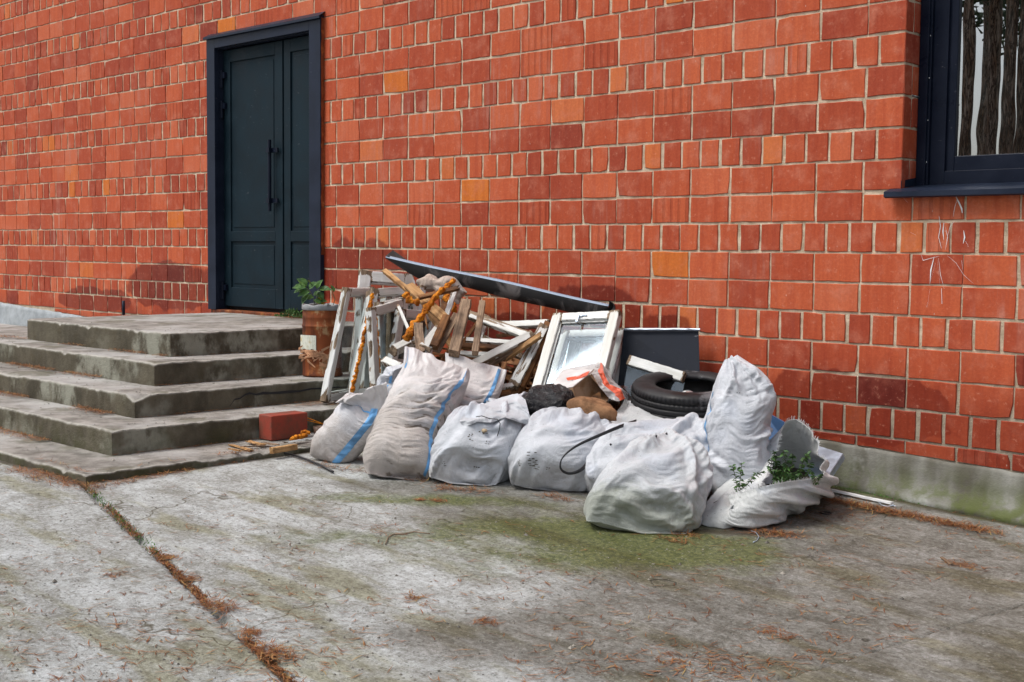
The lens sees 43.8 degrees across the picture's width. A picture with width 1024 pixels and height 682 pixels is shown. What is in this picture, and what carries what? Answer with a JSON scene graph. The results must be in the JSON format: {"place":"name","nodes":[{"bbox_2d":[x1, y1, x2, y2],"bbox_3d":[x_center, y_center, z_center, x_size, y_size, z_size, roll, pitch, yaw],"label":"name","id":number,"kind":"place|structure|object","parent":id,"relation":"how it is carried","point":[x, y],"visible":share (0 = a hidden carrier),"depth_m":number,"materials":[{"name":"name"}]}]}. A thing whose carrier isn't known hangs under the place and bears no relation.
{"place":"outdoors","nodes":[
{"label":"outdoors","id":0,"kind":"place"},
{"bbox_2d":[397,304,414,344],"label":"timber","id":1,"kind":"object","parent":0,"point":[403,318],"visible":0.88,"depth_m":7.18,"materials":[{"name":"white paint"}]},
{"bbox_2d":[402,278,455,341],"bbox_3d":[-0.454,-0.177,7.152,0.064,0.350,0.442,4,5,38],"label":"foam strip","id":2,"kind":"object","parent":1,"relation":"on","point":[408,335],"visible":0.98,"depth_m":7.10,"materials":[{"name":"orange plastic"}]},
{"bbox_2d":[419,325,437,352],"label":"timber","id":3,"kind":"object","parent":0,"point":[427,341],"visible":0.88,"depth_m":6.91,"materials":[{"name":"white paint"}]},
{"bbox_2d":[413,322,424,352],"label":"timber","id":4,"kind":"object","parent":3,"relation":"on","point":[418,333],"visible":0.85,"depth_m":6.92,"materials":[{"name":"brown wood"}]},
{"bbox_2d":[429,314,449,349],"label":"timber","id":5,"kind":"object","parent":3,"relation":"on","point":[437,337],"visible":1,"depth_m":6.96,"materials":[{"name":"brown wood"}]},
{"bbox_2d":[404,282,450,321],"bbox_3d":[-0.483,-0.217,7.269,0.060,0.028,0.493,-30,43,-19],"label":"timber","id":6,"kind":"object","parent":5,"relation":"on","point":[436,311],"visible":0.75,"depth_m":7.27,"materials":[{"name":"brown wood"}]},
{"bbox_2d":[382,268,414,299],"bbox_3d":[-0.647,-0.328,7.525,0.034,0.028,0.558,-27,31,-17],"label":"timber","id":7,"kind":"object","parent":6,"relation":"on","point":[391,276],"visible":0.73,"depth_m":7.59,"materials":[{"name":"brown wood"}]},
{"bbox_2d":[417,286,428,329],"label":"timber","id":8,"kind":"object","parent":6,"relation":"on","point":[425,318],"visible":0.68,"depth_m":7.15,"materials":[{"name":"brown wood"}]},
{"bbox_2d":[402,292,419,305],"bbox_3d":[-0.573,-0.239,7.228,0.115,0.081,0.059,4,5,37],"label":"foam lump","id":9,"kind":"object","parent":8,"relation":"on","point":[409,298],"visible":1,"depth_m":7.21,"materials":[{"name":"orange plastic"}]},
{"bbox_2d":[417,285,459,299],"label":"timber","id":10,"kind":"object","parent":6,"relation":"on","point":[430,294],"visible":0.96,"depth_m":7.21,"materials":[{"name":"brown wood"}]},
{"bbox_2d":[445,291,457,314],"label":"timber","id":11,"kind":"object","parent":6,"relation":"on","point":[450,303],"visible":0.82,"depth_m":7.25,"materials":[{"name":"white paint"}]},
{"bbox_2d":[433,312,456,353],"bbox_3d":[-0.360,-0.047,7.030,0.042,0.021,0.352,14,40,10],"label":"timber","id":12,"kind":"object","parent":5,"relation":"on","point":[450,327],"visible":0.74,"depth_m":7.02,"materials":[{"name":"brown wood"}]},
{"bbox_2d":[0,452,1023,681],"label":"pavement","id":13,"kind":"structure","parent":0,"point":[962,642],"depth_m":4.61,"materials":[{"name":"concrete"}]},
{"bbox_2d":[0,312,369,490],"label":"concrete steps","id":14,"kind":"structure","parent":13,"relation":"on","point":[83,442],"depth_m":7.43,"materials":[{"name":"grey concrete"}]},
{"bbox_2d":[122,301,124,314],"bbox_3d":[-3.412,-0.291,11.197,0.025,0.125,0.026,5,6,44],"label":"pipe stub","id":15,"kind":"object","parent":14,"relation":"on","point":[123,307],"visible":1,"depth_m":11.19,"materials":[{"name":"metal"}]},
{"bbox_2d":[228,444,253,450],"bbox_3d":[-1.427,0.559,6.705,0.026,0.009,0.255,0,3,-38],"label":"wood chip","id":16,"kind":"object","parent":14,"relation":"on","point":[244,448],"visible":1,"depth_m":6.68,"materials":[{"name":"brown wood"}]},
{"bbox_2d":[240,445,264,446],"bbox_3d":[-1.368,0.555,6.728,0.133,0.008,0.023,-1,0,-13],"label":"wood chip","id":17,"kind":"object","parent":14,"relation":"on","point":[254,446],"visible":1,"depth_m":6.72,"materials":[{"name":"brown wood"}]},
{"bbox_2d":[245,440,266,445],"bbox_3d":[-1.373,0.545,6.826,0.034,0.009,0.201,0,3,-37],"label":"wood chip","id":18,"kind":"object","parent":14,"relation":"on","point":[253,442],"visible":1,"depth_m":6.82,"materials":[{"name":"brown wood"}]},
{"bbox_2d":[263,442,279,445],"bbox_3d":[-1.286,0.547,6.779,0.133,0.009,0.031,3,2,41],"label":"wood chip","id":19,"kind":"object","parent":14,"relation":"on","point":[274,444],"visible":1,"depth_m":6.77,"materials":[{"name":"brown wood"}]},
{"bbox_2d":[259,411,306,440],"bbox_3d":[-1.273,0.470,7.098,0.120,0.138,0.245,5,6,44],"label":"loose brick","id":20,"kind":"object","parent":14,"relation":"on","point":[281,425],"visible":0.88,"depth_m":7.03,"materials":[{"name":"red brick"}]},
{"bbox_2d":[274,308,302,317],"bbox_3d":[-1.652,-0.212,9.435,0.670,0.080,0.136,5,6,44],"label":"weed","id":21,"kind":"object","parent":14,"relation":"on","point":[294,313],"visible":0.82,"depth_m":9.42,"materials":[{"name":"green plant"}]},
{"bbox_2d":[289,433,307,442],"bbox_3d":[-1.159,0.525,6.908,0.043,0.046,0.151,3,5,27],"label":"foam lump","id":22,"kind":"object","parent":14,"relation":"on","point":[300,436],"visible":0.9,"depth_m":6.90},
{"bbox_2d":[284,438,312,442],"bbox_3d":[-1.108,0.528,6.831,0.227,0.010,0.018,-7,1,-5],"label":"lath","id":23,"kind":"object","parent":14,"relation":"on","point":[298,440],"visible":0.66,"depth_m":6.82,"materials":[{"name":"white paint"}]},
{"bbox_2d":[300,430,309,434],"bbox_3d":[-1.140,0.504,7.013,0.048,0.028,0.053,3,5,31],"label":"foam lump","id":24,"kind":"object","parent":14,"relation":"on","point":[305,431],"visible":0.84,"depth_m":7.01,"materials":[{"name":"orange plastic"}]},
{"bbox_2d":[313,426,321,433],"bbox_3d":[-1.083,0.507,7.162,0.068,0.055,0.068,5,6,44],"label":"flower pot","id":25,"kind":"object","parent":14,"relation":"on","point":[315,428],"visible":0.26,"depth_m":7.14,"materials":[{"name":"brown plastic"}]},
{"bbox_2d":[299,303,342,376],"bbox_3d":[-1.190,-0.013,7.987,0.258,0.456,0.263,5,6,44],"label":"drum","id":26,"kind":"object","parent":14,"relation":"on","point":[318,324],"visible":0.79,"depth_m":7.88,"materials":[{"name":"metal"}]},
{"bbox_2d":[293,278,334,304],"bbox_3d":[-1.236,-0.295,7.948,0.268,0.194,0.086,1,4,0],"label":"potted plant","id":27,"kind":"object","parent":26,"relation":"on","point":[301,285],"visible":0.88,"depth_m":7.95,"materials":[{"name":"green plant"}]},
{"bbox_2d":[320,287,373,402],"bbox_3d":[-0.998,0.013,7.800,0.054,0.690,0.598,2,4,24],"label":"window sash","id":28,"kind":"object","parent":14,"relation":"on","point":[328,395],"depth_m":7.67,"materials":[{"name":"white paint"}]},
{"bbox_2d":[355,297,364,387],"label":"window sash","id":29,"kind":"object","parent":14,"relation":"on","point":[359,301],"depth_m":7.98,"materials":[{"name":"white paint"}]},
{"bbox_2d":[349,269,414,373],"bbox_3d":[-0.848,-0.092,8.374,0.547,0.752,0.354,-1,4,-22],"label":"window sash","id":30,"kind":"object","parent":14,"relation":"on","point":[366,279],"depth_m":8.45,"materials":[{"name":"white paint"}]},
{"bbox_2d":[366,298,408,386],"bbox_3d":[-0.724,0.007,7.510,0.109,0.512,0.439,3,5,28],"label":"window sash","id":31,"kind":"object","parent":14,"relation":"on","point":[372,313],"depth_m":7.36,"materials":[{"name":"white paint"}]},
{"bbox_2d":[348,285,426,392],"bbox_3d":[-0.749,-0.002,7.699,0.624,0.670,0.175,-3,5,-39],"label":"window sash","id":32,"kind":"object","parent":14,"relation":"on","point":[374,294],"depth_m":7.58,"materials":[{"name":"white paint"}]},
{"bbox_2d":[269,444,297,453],"bbox_3d":[-1.195,0.563,6.664,0.037,0.032,0.168,0,4,40],"label":"wood block","id":33,"kind":"object","parent":13,"relation":"on","point":[283,448],"depth_m":6.64,"materials":[{"name":"brown wood"}]},
{"bbox_2d":[284,452,333,472],"bbox_3d":[-1.040,0.617,6.515,0.030,0.030,0.577,-2,5,-35],"label":"stick","id":34,"kind":"object","parent":13,"relation":"on","point":[314,462],"visible":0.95,"depth_m":6.50,"materials":[{"name":"black wood"}]},
{"bbox_2d":[310,382,387,462],"bbox_3d":[-0.845,0.410,6.598,0.402,0.420,0.254,0,4,-7],"label":"sack","id":35,"kind":"object","parent":13,"relation":"on","point":[342,433],"visible":0.88,"depth_m":6.50,"materials":[{"name":"white fabric"}]},
{"bbox_2d":[377,363,402,392],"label":"sack","id":36,"kind":"object","parent":13,"relation":"on","point":[389,375],"visible":0.26,"depth_m":6.77,"materials":[{"name":"white fabric"}]},
{"bbox_2d":[380,356,401,366],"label":"timber","id":37,"kind":"object","parent":13,"relation":"on","point":[385,361],"visible":0.59,"depth_m":7.05,"materials":[{"name":"white paint"}]},
{"bbox_2d":[389,336,414,356],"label":"timber","id":38,"kind":"object","parent":37,"relation":"on","point":[396,349],"visible":0.65,"depth_m":7.07,"materials":[{"name":"white paint"}]},
{"bbox_2d":[385,531,429,544],"bbox_3d":[-0.454,0.798,5.195,0.096,0.012,0.243,5,6,44],"label":"twig","id":39,"kind":"object","parent":13,"relation":"on","point":[403,534],"visible":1,"depth_m":5.23,"materials":[{"name":"brown wood"}]},
{"bbox_2d":[363,346,469,479],"bbox_3d":[-0.485,0.351,6.434,0.371,0.613,0.639,2,4,22],"label":"sack","id":40,"kind":"object","parent":13,"relation":"on","point":[425,397],"visible":0.9,"depth_m":6.30,"materials":[{"name":"white fabric"}]},
{"bbox_2d":[445,353,506,406],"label":"sack","id":41,"kind":"object","parent":13,"relation":"on","point":[485,382],"visible":0.15,"depth_m":6.77,"materials":[{"name":"white fabric"}]},
{"bbox_2d":[449,298,471,357],"bbox_3d":[-0.283,-0.077,6.970,0.060,0.047,0.431,7,44,4],"label":"timber","id":42,"kind":"object","parent":41,"relation":"on","point":[456,342],"visible":1,"depth_m":6.93,"materials":[{"name":"brown wood"}]},
{"bbox_2d":[472,300,485,355],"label":"timber","id":43,"kind":"object","parent":41,"relation":"on","point":[478,329],"visible":1,"depth_m":6.92,"materials":[{"name":"brown wood"}]},
{"bbox_2d":[501,362,506,369],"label":"timber","id":44,"kind":"object","parent":41,"relation":"on","point":[504,365],"visible":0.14,"depth_m":6.95,"materials":[{"name":"brown wood"}]},
{"bbox_2d":[499,389,511,397],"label":"timber","id":45,"kind":"object","parent":44,"relation":"on","point":[507,392],"visible":0.34,"depth_m":6.92,"materials":[{"name":"brown wood"}]},
{"bbox_2d":[502,382,514,389],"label":"timber","id":46,"kind":"object","parent":45,"relation":"on","point":[510,386],"visible":0.54,"depth_m":6.95,"materials":[{"name":"white paint"}]},
{"bbox_2d":[429,392,530,485],"bbox_3d":[-0.143,0.472,6.282,0.508,0.421,0.425,1,4,3],"label":"sack","id":47,"kind":"object","parent":13,"relation":"on","point":[465,450],"visible":0.88,"depth_m":6.13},
{"bbox_2d":[476,415,500,435],"bbox_3d":[-0.113,0.403,6.034,0.117,0.101,0.027,0,4,-2],"label":"cord","id":48,"kind":"object","parent":47,"relation":"attached to","point":[492,418],"visible":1,"depth_m":6.03,"materials":[{"name":"white fabric"}]},
{"bbox_2d":[0,313,1023,681],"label":"pine needles","id":49,"kind":"object","parent":13,"relation":"on","point":[266,655],"visible":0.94,"depth_m":4.47,"materials":[{"name":"brown plant"}]},
{"bbox_2d":[3,318,1023,681],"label":"grit","id":50,"kind":"object","parent":13,"relation":"on","point":[399,542],"visible":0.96,"depth_m":4.43,"materials":[{"name":"gravel"}]},
{"bbox_2d":[84,486,973,557],"bbox_3d":[0.168,0.755,5.595,4.129,0.103,1.137,0,4,-8],"label":"moss","id":51,"kind":"object","parent":13,"relation":"on","point":[115,516],"visible":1,"depth_m":5.48,"materials":[{"name":"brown plant"}]},
{"bbox_2d":[432,333,630,410],"bbox_3d":[-0.095,0.313,7.536,2.034,0.706,0.697,5,6,44],"label":"splintered wood","id":52,"kind":"object","parent":13,"relation":"on","point":[512,361],"visible":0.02,"depth_m":7.46,"materials":[{"name":"wood"}]},
{"bbox_2d":[360,291,401,387],"bbox_3d":[-0.780,-0.011,7.880,0.216,0.648,0.588,4,5,39],"label":"window sash","id":53,"kind":"object","parent":52,"relation":"on","point":[364,381],"depth_m":7.67,"materials":[{"name":"white paint"}]},
{"bbox_2d":[380,297,399,343],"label":"window sash","id":54,"kind":"object","parent":52,"relation":"on","point":[385,299],"depth_m":7.87,"materials":[{"name":"white paint"}]},
{"bbox_2d":[374,297,417,374],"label":"window sash","id":55,"kind":"object","parent":52,"relation":"on","point":[381,331],"depth_m":7.49,"materials":[{"name":"white paint"}]},
{"bbox_2d":[385,312,425,355],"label":"window sash","id":56,"kind":"object","parent":52,"relation":"on","point":[389,320],"depth_m":7.61,"materials":[{"name":"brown wood"}]},
{"bbox_2d":[387,308,433,362],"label":"window sash","id":57,"kind":"object","parent":52,"relation":"on","point":[398,324],"depth_m":7.54,"materials":[{"name":"white paint"}]},
{"bbox_2d":[511,356,540,393],"bbox_3d":[0.107,0.142,7.170,0.043,0.030,0.532,20,47,13],"label":"timber","id":58,"kind":"object","parent":52,"relation":"on","point":[514,391],"visible":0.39,"depth_m":7.02,"materials":[{"name":"brown wood"}]},
{"bbox_2d":[502,319,550,389],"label":"broken sash","id":59,"kind":"object","parent":58,"relation":"on","point":[523,371],"visible":0.79,"depth_m":7.14,"materials":[{"name":"white paint"}]},
{"bbox_2d":[468,310,535,365],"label":"broken sash","id":60,"kind":"object","parent":59,"relation":"attached to","point":[504,351],"visible":0.78,"depth_m":7.11,"materials":[{"name":"white paint"}]},
{"bbox_2d":[460,351,501,357],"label":"timber","id":61,"kind":"object","parent":60,"relation":"on","point":[466,353],"visible":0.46,"depth_m":7.14,"materials":[{"name":"white paint"}]},
{"bbox_2d":[427,311,450,346],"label":"timber","id":62,"kind":"object","parent":61,"relation":"on","point":[434,320],"visible":0.29,"depth_m":7.35,"materials":[{"name":"brown wood"}]},
{"bbox_2d":[440,285,451,310],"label":"timber","id":63,"kind":"object","parent":62,"relation":"on","point":[443,306],"visible":0.19,"depth_m":7.44,"materials":[{"name":"brown wood"}]},
{"bbox_2d":[442,294,456,312],"bbox_3d":[-0.355,-0.219,7.381,0.105,0.114,0.058,5,6,44],"label":"foam lump","id":64,"kind":"object","parent":63,"relation":"on","point":[445,298],"visible":0.62,"depth_m":7.36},
{"bbox_2d":[482,335,522,359],"bbox_3d":[-0.058,0.036,7.350,0.287,0.036,0.030,26,-31,22],"label":"timber","id":65,"kind":"object","parent":60,"relation":"on","point":[519,356],"visible":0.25,"depth_m":7.30,"materials":[{"name":"white paint"}]},
{"bbox_2d":[481,314,490,337],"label":"timber","id":66,"kind":"object","parent":65,"relation":"on","point":[484,328],"visible":0.17,"depth_m":7.42,"materials":[{"name":"white paint"}]},
{"bbox_2d":[505,331,542,360],"bbox_3d":[0.061,0.035,7.110,0.269,0.029,0.035,-34,-29,-5],"label":"timber","id":67,"kind":"object","parent":60,"relation":"on","point":[528,343],"visible":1,"depth_m":7.10,"materials":[{"name":"brown wood"}]},
{"bbox_2d":[461,342,499,350],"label":"timber","id":68,"kind":"object","parent":67,"relation":"on","point":[482,347],"visible":0.53,"depth_m":7.17,"materials":[{"name":"brown wood"}]},
{"bbox_2d":[463,322,475,342],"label":"timber","id":69,"kind":"object","parent":68,"relation":"on","point":[470,332],"visible":0.71,"depth_m":7.29,"materials":[{"name":"brown wood"}]},
{"bbox_2d":[466,337,508,344],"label":"timber","id":70,"kind":"object","parent":68,"relation":"on","point":[489,341],"visible":0.6,"depth_m":7.20,"materials":[{"name":"white paint"}]},
{"bbox_2d":[547,328,623,402],"bbox_3d":[0.396,0.136,7.051,0.413,0.416,0.322,3,5,27],"label":"window sash","id":71,"kind":"object","parent":52,"relation":"on","point":[566,337],"depth_m":7.12,"materials":[{"name":"white paint"}]},
{"bbox_2d":[563,341,622,404],"bbox_3d":[0.465,0.148,7.109,0.386,0.433,0.294,3,5,28],"label":"window sash","id":72,"kind":"object","parent":52,"relation":"on","point":[572,356],"depth_m":7.19,"materials":[{"name":"white paint"}]},
{"bbox_2d":[618,328,699,385],"bbox_3d":[0.806,0.088,6.891,0.462,0.324,0.114,2,4,23],"label":"sheet metal","id":73,"kind":"object","parent":72,"relation":"on","point":[676,348],"visible":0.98,"depth_m":6.90,"materials":[{"name":"black metal"}]},
{"bbox_2d":[507,406,610,491],"bbox_3d":[0.234,0.513,6.193,0.506,0.382,0.451,1,4,3],"label":"sack","id":74,"kind":"object","parent":13,"relation":"on","point":[547,439],"visible":0.69,"depth_m":6.03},
{"bbox_2d":[522,383,574,415],"bbox_3d":[0.168,0.322,6.405,0.318,0.218,0.239,1,4,2],"label":"rubbish bag","id":75,"kind":"object","parent":74,"relation":"on","point":[537,397],"visible":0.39,"depth_m":6.32,"materials":[{"name":"black"}]},
{"bbox_2d":[566,396,617,420],"bbox_3d":[0.395,0.340,6.290,0.261,0.117,0.166,14,11,6],"label":"stone","id":76,"kind":"object","parent":74,"relation":"on","point":[603,409],"visible":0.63,"depth_m":6.22,"materials":[{"name":"brown stone"}]},
{"bbox_2d":[583,412,710,496],"bbox_3d":[0.652,0.540,6.054,0.633,0.385,0.445,1,4,2],"label":"sack","id":77,"kind":"object","parent":13,"relation":"on","point":[606,449],"visible":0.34,"depth_m":6.00,"materials":[{"name":"white fabric"}]},
{"bbox_2d":[559,420,635,474],"bbox_3d":[0.426,0.501,6.001,0.464,0.229,0.066,-2,5,-34],"label":"strap","id":78,"kind":"object","parent":77,"relation":"on","point":[582,468],"visible":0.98,"depth_m":5.94,"materials":[{"name":"black plastic"}]},
{"bbox_2d":[583,428,712,533],"bbox_3d":[0.613,0.604,5.539,0.475,0.387,0.660,5,6,44],"label":"sack","id":79,"kind":"object","parent":13,"relation":"on","point":[661,482],"visible":1,"depth_m":5.39,"materials":[{"name":"white fabric"}]},
{"bbox_2d":[702,355,776,493],"bbox_3d":[1.071,0.407,6.018,0.339,0.675,0.385,1,4,5],"label":"sack","id":80,"kind":"object","parent":13,"relation":"on","point":[737,428],"visible":0.88,"depth_m":5.89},
{"bbox_2d":[702,416,838,528],"bbox_3d":[1.196,0.572,5.804,0.526,0.425,0.966,5,6,44],"label":"sack","id":81,"kind":"object","parent":13,"relation":"on","point":[756,504],"visible":0.86,"depth_m":5.58,"materials":[{"name":"white fabric"}]},
{"bbox_2d":[729,462,765,491],"bbox_3d":[1.014,0.589,5.500,0.165,0.134,0.039,1,4,7],"label":"weed","id":82,"kind":"object","parent":81,"relation":"in","point":[742,474],"visible":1,"depth_m":5.50,"materials":[{"name":"green plant"}]},
{"bbox_2d":[767,450,813,483],"bbox_3d":[1.229,0.565,5.655,0.198,0.176,0.147,0,4,-4],"label":"weed","id":83,"kind":"object","parent":81,"relation":"in","point":[776,475],"visible":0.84,"depth_m":5.64,"materials":[{"name":"green plant"}]},
{"bbox_2d":[810,471,823,484],"bbox_3d":[1.333,0.602,5.585,0.065,0.065,0.035,1,4,0],"label":"weed","id":84,"kind":"object","parent":81,"relation":"in","point":[818,478],"visible":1,"depth_m":5.58,"materials":[{"name":"green plant"}]},
{"bbox_2d":[800,446,844,477],"bbox_3d":[1.495,0.617,6.191,0.229,0.204,0.409,2,4,20],"label":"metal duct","id":85,"kind":"object","parent":13,"relation":"on","point":[835,459],"visible":0.34,"depth_m":6.13,"materials":[{"name":"silver metal"}]},
{"bbox_2d":[769,415,784,439],"bbox_3d":[1.313,0.473,6.282,0.063,0.228,0.259,-2,5,-33],"label":"sheet metal","id":86,"kind":"object","parent":85,"relation":"on","point":[777,424],"visible":0.14,"depth_m":6.32,"materials":[{"name":"blue metal"}]},
{"bbox_2d":[819,511,831,514],"bbox_3d":[1.424,0.780,5.789,0.056,0.005,0.053,5,6,44],"label":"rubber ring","id":87,"kind":"object","parent":13,"relation":"on","point":[827,513],"visible":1,"depth_m":5.78,"materials":[{"name":"black rubber"}]},
{"bbox_2d":[831,489,893,503],"bbox_3d":[1.642,0.739,6.115,0.029,0.014,0.397,0,6,-45],"label":"plastic strip","id":88,"kind":"object","parent":13,"relation":"on","point":[863,497],"visible":0.84,"depth_m":6.07,"materials":[{"name":"white plastic"}]},
{"bbox_2d":[940,557,953,564],"bbox_3d":[1.731,0.875,5.078,0.015,0.008,0.092,0,7,-7],"label":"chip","id":89,"kind":"object","parent":13,"relation":"on","point":[947,561],"visible":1,"depth_m":5.07,"materials":[{"name":"brown wood"}]},
{"bbox_3d":[0.350,0.428,6.667,0.333,0.349,0.310,5,6,44],"label":"rubble block","id":90,"kind":"object","parent":13,"relation":"on","visible":0},
{"bbox_2d":[532,310,621,388],"bbox_3d":[0.350,0.073,6.920,0.456,0.486,0.417,3,5,27],"label":"window sash","id":91,"kind":"object","parent":90,"relation":"on","point":[611,319],"depth_m":6.98,"materials":[{"name":"white paint"}]},
{"bbox_2d":[386,250,614,312],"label":"metal trim","id":92,"kind":"structure","parent":91,"relation":"on","point":[523,293],"depth_m":7.74,"materials":[{"name":"black metal"}]},
{"bbox_2d":[416,274,466,304],"bbox_3d":[-0.449,-0.328,8.047,0.354,0.190,0.142,3,5,26],"label":"cloth bundle","id":93,"kind":"object","parent":92,"relation":"on","point":[431,282],"visible":0.68,"depth_m":8.00,"materials":[{"name":"beige fabric"}]},
{"bbox_2d":[553,363,611,401],"bbox_3d":[0.367,0.229,6.644,0.329,0.207,0.370,2,4,16],"label":"cardboard box","id":94,"kind":"object","parent":90,"relation":"on","point":[583,382],"visible":0.57,"depth_m":6.58,"materials":[{"name":"white cardboard"}]},
{"bbox_2d":[560,362,599,380],"bbox_3d":[0.339,0.162,6.690,0.216,0.089,0.302,1,4,11],"label":"plastic film","id":95,"kind":"object","parent":94,"relation":"on","point":[585,366],"visible":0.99,"depth_m":6.77,"materials":[{"name":"plastic"}]},
{"bbox_2d":[592,363,627,400],"bbox_3d":[0.522,0.220,6.641,0.188,0.193,0.426,1,4,9],"label":"plastic film","id":96,"kind":"object","parent":94,"relation":"on","point":[611,384],"visible":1,"depth_m":6.51,"materials":[{"name":"orange plastic"}]},
{"bbox_3d":[0.878,0.478,6.548,0.506,0.256,0.377,2,4,16],"label":"rubble block","id":97,"kind":"object","parent":13,"relation":"on","visible":0},
{"bbox_2d":[626,355,686,382],"bbox_3d":[0.749,0.272,6.768,0.350,0.377,0.153,3,5,32],"label":"timber","id":98,"kind":"object","parent":97,"relation":"on","point":[648,366],"depth_m":6.79,"materials":[{"name":"white paint"}]},
{"bbox_2d":[611,399,703,423],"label":"sack","id":99,"kind":"object","parent":97,"relation":"on","point":[627,411],"visible":0.24,"depth_m":6.41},
{"bbox_2d":[631,370,717,418],"bbox_3d":[0.913,0.301,6.580,0.597,0.192,0.597,0,12,0],"label":"tyre","id":100,"kind":"object","parent":99,"relation":"on","point":[654,393],"visible":0.49,"depth_m":6.40,"materials":[{"name":"rubber"}]},
{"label":"ground","id":101,"kind":"structure","parent":0,"visible":0},
{"bbox_2d":[0,0,1023,525],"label":"brick building","id":102,"kind":"structure","parent":101,"relation":"on","point":[812,210],"depth_m":7.38,"materials":[{"name":"brick"}]},
{"bbox_2d":[219,40,284,309],"bbox_3d":[-2.027,-1.271,9.918,0.818,2.030,0.107,5,6,44],"label":"door","id":103,"kind":"structure","parent":102,"relation":"in","point":[251,78],"depth_m":9.91,"materials":[{"name":"wood"}]},
{"bbox_2d":[284,35,308,310],"bbox_3d":[-1.553,-1.236,9.495,0.428,2.030,0.049,5,6,44],"label":"door","id":104,"kind":"structure","parent":102,"relation":"in","point":[296,50],"depth_m":9.52,"materials":[{"name":"wood"}]},
{"bbox_2d":[915,0,1023,185],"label":"window frame","id":105,"kind":"structure","parent":102,"relation":"in","point":[935,25],"depth_m":6.10,"materials":[{"name":"metal"}]}
]}

